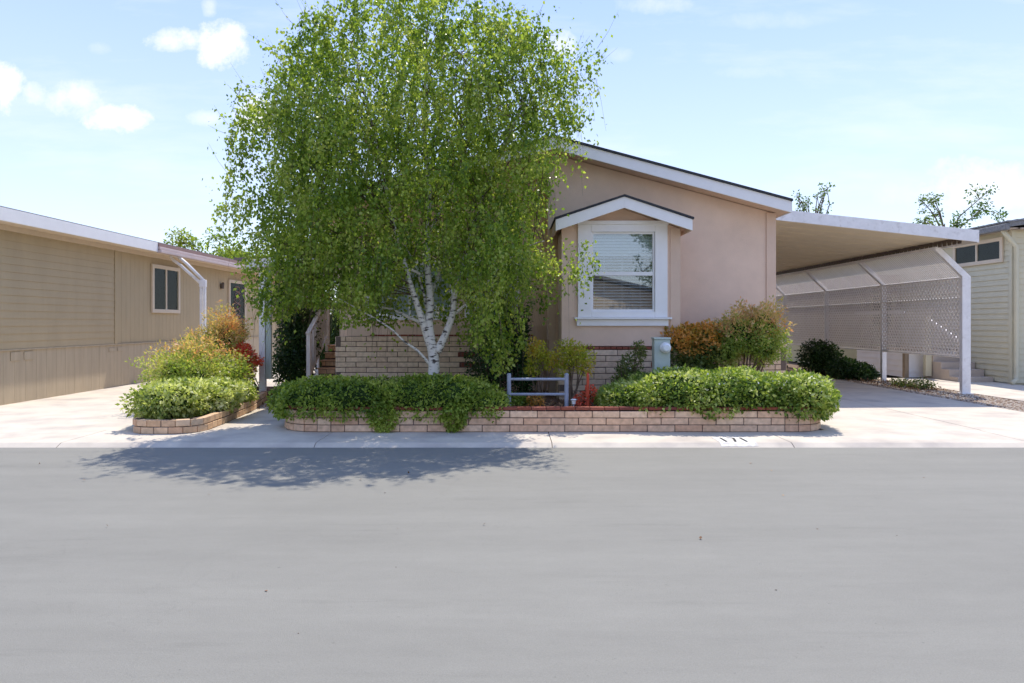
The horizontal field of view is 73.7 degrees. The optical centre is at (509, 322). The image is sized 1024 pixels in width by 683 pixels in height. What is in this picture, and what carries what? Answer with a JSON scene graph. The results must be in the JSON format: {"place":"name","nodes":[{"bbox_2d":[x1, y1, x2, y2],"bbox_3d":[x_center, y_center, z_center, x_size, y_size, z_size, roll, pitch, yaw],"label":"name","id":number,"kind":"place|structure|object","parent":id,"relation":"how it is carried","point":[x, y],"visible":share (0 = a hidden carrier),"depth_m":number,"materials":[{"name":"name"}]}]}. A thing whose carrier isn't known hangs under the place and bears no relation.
{"place":"outdoors","nodes":[
{"label":"outdoors","id":0,"kind":"place"},
{"bbox_2d":[0,365,314,429],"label":"neighbour driveway","id":1,"kind":"structure","parent":0,"point":[95,410],"depth_m":11.98,"materials":[{"name":"concrete"}]},
{"bbox_2d":[0,206,326,404],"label":"neighbour home","id":2,"kind":"object","parent":1,"relation":"on","point":[84,308],"visible":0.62,"depth_m":15.74,"materials":[{"name":"tan siding"},{"name":"white metal"},{"name":"glass"}]},
{"bbox_2d":[151,264,179,312],"bbox_3d":[-9.674,-0.940,19.225,0.048,1.320,1.550,0,0,0],"label":"window","id":3,"kind":"structure","parent":2,"relation":"in","point":[165,280],"depth_m":19.16,"materials":[{"name":"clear glass"}]},
{"bbox_2d":[228,279,245,343],"bbox_3d":[-9.674,-0.350,24.250,0.048,2.300,1.500,0,0,0],"label":"screen door","id":4,"kind":"structure","parent":2,"relation":"in","point":[239,302],"depth_m":24.29,"materials":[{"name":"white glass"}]},
{"bbox_2d":[169,255,206,336],"bbox_3d":[-8.966,-0.171,19.000,1.032,3.542,0.100,0,0,0],"label":"bracket post","id":5,"kind":"object","parent":1,"relation":"on","point":[202,282],"visible":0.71,"depth_m":18.96,"materials":[{"name":"white metal"}]},
{"bbox_2d":[133,386,276,433],"bbox_3d":[-5.210,1.480,12.594,1.123,0.219,5.994,0,0,-7],"label":"planter","id":6,"kind":"object","parent":1,"relation":"on","point":[179,426],"visible":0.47,"depth_m":9.80,"materials":[{"name":"beige brick"}]},
{"bbox_2d":[115,376,259,418],"bbox_3d":[-5.059,1.190,11.140,1.507,0.793,2.906,0,0,0],"label":"variegated bush","id":7,"kind":"object","parent":6,"relation":"on","point":[179,398],"visible":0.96,"depth_m":10.15,"materials":[{"name":"green plant"}]},
{"bbox_2d":[125,330,260,392],"bbox_3d":[-5.698,0.784,12.427,2.038,1.378,2.153,0,0,0],"label":"nandina shrub","id":8,"kind":"object","parent":6,"relation":"on","point":[204,361],"visible":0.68,"depth_m":12.08,"materials":[{"name":"green plant"}]},
{"bbox_2d":[173,299,252,378],"bbox_3d":[-6.076,0.484,13.974,1.601,1.946,1.161,0,0,-14],"label":"nandina shrub","id":9,"kind":"object","parent":6,"relation":"on","point":[226,330],"visible":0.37,"depth_m":13.87,"materials":[{"name":"orange plant"}]},
{"bbox_2d":[227,341,264,389],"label":"azalea bush","id":10,"kind":"object","parent":6,"relation":"on","point":[245,346],"visible":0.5,"depth_m":13.75,"materials":[{"name":"red plant"}]},
{"bbox_2d":[209,396,287,429],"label":"walkway","id":11,"kind":"structure","parent":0,"point":[262,418],"depth_m":10.78,"materials":[{"name":"concrete"}]},
{"bbox_2d":[245,255,339,391],"bbox_3d":[-4.380,0.030,16.890,2.000,3.100,6.060,0,0,0],"label":"entry awning","id":12,"kind":"object","parent":11,"relation":"on","point":[265,371],"visible":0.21,"depth_m":13.98,"materials":[{"name":"white metal"}]},
{"bbox_2d":[269,281,323,385],"bbox_3d":[-5.018,0.133,16.015,1.193,2.935,1.584,0,0,0],"label":"evergreen shrub","id":13,"kind":"object","parent":11,"relation":"on","point":[288,362],"visible":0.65,"depth_m":15.76,"materials":[{"name":"green plant"}]},
{"bbox_2d":[306,305,329,379],"bbox_3d":[-4.555,0.429,16.250,0.100,2.302,1.724,0,0,0],"label":"stair railing","id":14,"kind":"object","parent":11,"relation":"on","point":[312,351],"visible":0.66,"depth_m":15.98,"materials":[{"name":"white metal"}]},
{"bbox_2d":[317,344,334,378],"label":"entry steps","id":15,"kind":"structure","parent":11,"relation":"on","point":[328,365],"depth_m":16.37,"materials":[{"name":"brown brick"}]},
{"bbox_2d":[0,448,1023,682],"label":"street","id":16,"kind":"structure","parent":0,"point":[609,565],"depth_m":4.56,"materials":[{"name":"grey asphalt"}]},
{"bbox_2d":[0,430,1023,447],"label":"sidewalk","id":17,"kind":"structure","parent":0,"point":[303,439],"depth_m":9.21,"materials":[{"name":"concrete"}]},
{"bbox_2d":[285,390,820,432],"bbox_3d":[0.620,1.396,11.547,8.051,0.378,3.506,0,0,0],"label":"brick planter","id":18,"kind":"object","parent":17,"relation":"on","point":[563,418],"visible":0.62,"depth_m":9.80,"materials":[{"name":"beige brick"}]},
{"bbox_2d":[265,372,511,423],"bbox_3d":[-1.828,1.116,10.431,3.746,0.791,1.804,0,0,0],"label":"jasmine hedge","id":19,"kind":"object","parent":18,"relation":"on","point":[341,393],"visible":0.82,"depth_m":9.87,"materials":[{"name":"green plant"}]},
{"bbox_2d":[202,0,618,395],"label":"birch tree","id":20,"kind":"object","parent":18,"relation":"on","point":[325,199],"visible":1,"depth_m":10.21,"materials":[{"name":"green plant"}]},
{"bbox_2d":[365,400,469,432],"bbox_3d":[-1.328,1.337,9.757,1.511,0.530,0.240,0,0,0],"label":"trailing jasmine","id":21,"kind":"object","parent":18,"relation":"hanging from","point":[380,425],"visible":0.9,"depth_m":9.73,"materials":[{"name":"green plant"}]},
{"bbox_2d":[463,301,540,392],"bbox_3d":[-0.149,0.418,12.486,1.409,1.842,1.162,0,0,0],"label":"camellia shrub","id":22,"kind":"object","parent":18,"relation":"on","point":[520,363],"visible":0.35,"depth_m":12.32,"materials":[{"name":"green plant"}]},
{"bbox_2d":[504,391,529,405],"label":"green clump","id":23,"kind":"object","parent":18,"relation":"on","point":[517,400],"visible":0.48,"depth_m":10.59,"materials":[{"name":"green plant"}]},
{"bbox_2d":[526,396,545,405],"bbox_3d":[0.395,1.210,10.597,0.331,0.262,0.307,0,0,0],"label":"red annual","id":24,"kind":"object","parent":18,"relation":"on","point":[534,401],"visible":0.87,"depth_m":10.56,"materials":[{"name":"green plant"}]},
{"bbox_2d":[507,373,568,405],"bbox_3d":[0.422,1.048,10.400,0.947,0.565,0.068,0,0,0],"label":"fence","id":25,"kind":"object","parent":18,"relation":"on","point":[565,379],"visible":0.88,"depth_m":10.38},
{"bbox_2d":[522,336,558,403],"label":"yellow shrub","id":26,"kind":"object","parent":18,"relation":"on","point":[539,354],"visible":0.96,"depth_m":10.97,"materials":[{"name":"green plant"}]},
{"bbox_2d":[513,397,593,407],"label":"planter litter","id":27,"kind":"object","parent":18,"relation":"on","point":[553,402],"visible":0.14,"depth_m":10.93,"materials":[{"name":"brown plant"}]},
{"bbox_2d":[552,337,596,404],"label":"yellow shrub","id":28,"kind":"object","parent":18,"relation":"on","point":[573,359],"visible":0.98,"depth_m":10.97,"materials":[{"name":"green plant"}]},
{"bbox_2d":[572,384,597,405],"bbox_3d":[1.138,1.126,10.488,0.366,0.448,0.316,0,0,-16],"label":"red annual","id":29,"kind":"object","parent":18,"relation":"on","point":[581,397],"visible":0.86,"depth_m":10.45,"materials":[{"name":"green plant"}]},
{"bbox_2d":[585,372,588,405],"bbox_3d":[1.177,1.050,10.400,0.055,0.600,0.040,0,0,0],"label":"red stake","id":30,"kind":"object","parent":18,"relation":"on","point":[587,387],"visible":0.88,"depth_m":10.38,"materials":[{"name":"paint"}]},
{"bbox_2d":[609,340,647,382],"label":"shrub","id":31,"kind":"object","parent":18,"relation":"on","point":[627,369],"visible":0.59,"depth_m":11.14,"materials":[{"name":"green plant"}]},
{"bbox_2d":[651,337,670,372],"bbox_3d":[2.475,0.782,11.140,0.280,1.095,0.340,0,0,0],"label":"utility meter","id":32,"kind":"object","parent":18,"relation":"on","point":[661,347],"visible":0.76,"depth_m":11.10,"materials":[{"name":"grey metal"}]},
{"bbox_2d":[660,317,725,369],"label":"photinia shrub","id":33,"kind":"object","parent":18,"relation":"on","point":[691,339],"visible":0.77,"depth_m":11.73,"materials":[{"name":"orange plant"}]},
{"bbox_2d":[592,363,841,422],"bbox_3d":[3.118,1.035,10.490,3.708,0.842,1.736,0,0,0],"label":"jasmine hedge","id":34,"kind":"object","parent":18,"relation":"on","point":[738,387],"visible":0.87,"depth_m":9.87,"materials":[{"name":"green plant"}]},
{"bbox_2d":[700,295,793,371],"bbox_3d":[4.069,0.418,11.904,1.797,1.838,1.210,0,0,0],"label":"nandina shrub","id":35,"kind":"object","parent":18,"relation":"on","point":[757,335],"visible":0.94,"depth_m":11.76,"materials":[{"name":"green plant"}]},
{"bbox_2d":[712,437,757,445],"bbox_3d":[3.000,1.583,9.130,0.480,0.049,0.460,0,0,0],"label":"kerb number","id":36,"kind":"object","parent":17,"relation":"on","point":[734,441],"visible":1,"depth_m":9.04,"materials":[{"name":"white paint"}]},
{"bbox_2d":[0,0,1023,301],"label":"sky","id":37,"kind":"structure","parent":0,"point":[107,116],"materials":[{"name":"blue"}]},
{"bbox_2d":[787,361,923,377],"bbox_3d":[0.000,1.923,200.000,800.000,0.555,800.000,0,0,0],"label":"ground","id":38,"kind":"structure","parent":0,"point":[794,364],"depth_m":25.83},
{"bbox_2d":[163,226,270,259],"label":"distant tree","id":39,"kind":"object","parent":38,"relation":"on","point":[184,239],"visible":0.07,"depth_m":40.70,"materials":[{"name":"green plant"}]},
{"bbox_2d":[314,294,339,371],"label":"evergreen shrub","id":40,"kind":"object","parent":38,"relation":"on","point":[334,333],"visible":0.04,"depth_m":20.35,"materials":[{"name":"green plant"}]},
{"bbox_2d":[297,135,792,399],"bbox_3d":[0.625,-0.907,19.370,9.010,5.015,15.760,0,0,0],"label":"mobile home","id":41,"kind":"object","parent":38,"relation":"on","point":[674,246],"visible":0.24,"depth_m":12.78,"materials":[{"name":"paint"}]},
{"bbox_2d":[366,260,453,319],"bbox_3d":[-1.975,-0.650,13.479,1.730,1.180,0.038,0,0,0],"label":"window","id":42,"kind":"structure","parent":41,"relation":"in","point":[403,298],"depth_m":13.49,"materials":[{"name":"white paint"}]},
{"bbox_2d":[465,260,519,319],"bbox_3d":[-0.350,-0.650,13.479,1.080,1.180,0.038,0,0,0],"label":"window","id":43,"kind":"structure","parent":41,"relation":"in","point":[472,260],"depth_m":13.49,"materials":[{"name":"white paint"}]},
{"bbox_2d":[574,221,671,325],"bbox_3d":[1.958,-0.862,11.916,1.685,1.825,0.252,0,0,0],"label":"window","id":44,"kind":"structure","parent":41,"relation":"in","point":[656,315],"depth_m":11.86,"materials":[{"name":"white paint"}]},
{"bbox_2d":[791,182,835,213],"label":"distant tree","id":45,"kind":"object","parent":38,"relation":"on","point":[806,205],"visible":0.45,"depth_m":46.03,"materials":[{"name":"green plant"}]},
{"bbox_2d":[776,218,1023,384],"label":"siding home","id":46,"kind":"object","parent":38,"relation":"on","point":[991,263],"visible":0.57,"depth_m":18.43,"materials":[{"name":"grey"}]},
{"bbox_2d":[870,293,892,328],"bbox_3d":[12.300,-0.400,22.579,0.780,1.180,0.038,0,0,0],"label":"window","id":47,"kind":"structure","parent":46,"relation":"in","point":[871,293],"depth_m":22.56,"materials":[{"name":"beige"}]},
{"bbox_2d":[953,237,1003,266],"bbox_3d":[12.904,-1.930,18.880,0.048,0.660,2.000,0,0,0],"label":"window","id":48,"kind":"structure","parent":46,"relation":"in","point":[988,251],"depth_m":18.72,"materials":[{"name":"clear glass"}]},
{"bbox_2d":[913,182,1008,228],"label":"distant tree","id":49,"kind":"object","parent":38,"relation":"on","point":[955,223],"visible":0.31,"depth_m":43.95,"materials":[{"name":"green plant"}]},
{"bbox_2d":[786,366,1023,411],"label":"gravel bed","id":50,"kind":"object","parent":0,"point":[789,368],"depth_m":15.17,"materials":[{"name":"gravel"}]},
{"bbox_2d":[794,338,881,380],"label":"dark shrub","id":51,"kind":"object","parent":50,"relation":"on","point":[822,358],"visible":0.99,"depth_m":19.78,"materials":[{"name":"green plant"}]},
{"bbox_2d":[776,211,978,393],"bbox_3d":[7.655,-0.431,22.690,5.350,4.061,16.680,0,0,0],"label":"carport","id":52,"kind":"object","parent":50,"relation":"on","point":[807,243],"visible":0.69,"depth_m":17.25,"materials":[{"name":"white metal"}]},
{"bbox_2d":[805,371,953,391],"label":"mulch litter","id":53,"kind":"object","parent":50,"relation":"on","point":[886,380],"visible":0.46,"depth_m":17.10,"materials":[{"name":"brown plant"}]},
{"bbox_2d":[889,377,938,389],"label":"shrub","id":54,"kind":"object","parent":50,"relation":"on","point":[923,383],"visible":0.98,"depth_m":16.35,"materials":[{"name":"green plant"}]},
{"bbox_2d":[787,371,1023,429],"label":"driveway","id":55,"kind":"structure","parent":0,"point":[864,407],"depth_m":11.84,"materials":[{"name":"concrete"}]},
{"bbox_2d":[877,378,1023,400],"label":"side path","id":56,"kind":"structure","parent":0,"point":[1015,392],"depth_m":16.37,"materials":[{"name":"concrete"}]},
{"bbox_2d":[856,311,956,377],"bbox_3d":[12.050,0.613,20.189,1.700,1.915,4.623,0,0,0],"label":"side porch","id":57,"kind":"object","parent":56,"relation":"on","point":[903,365],"visible":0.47,"depth_m":19.73,"materials":[{"name":"beige"}]},
{"bbox_2d":[925,356,992,381],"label":"porch steps","id":58,"kind":"structure","parent":56,"relation":"on","point":[945,368],"depth_m":18.94,"materials":[{"name":"grey concrete"}]}
]}

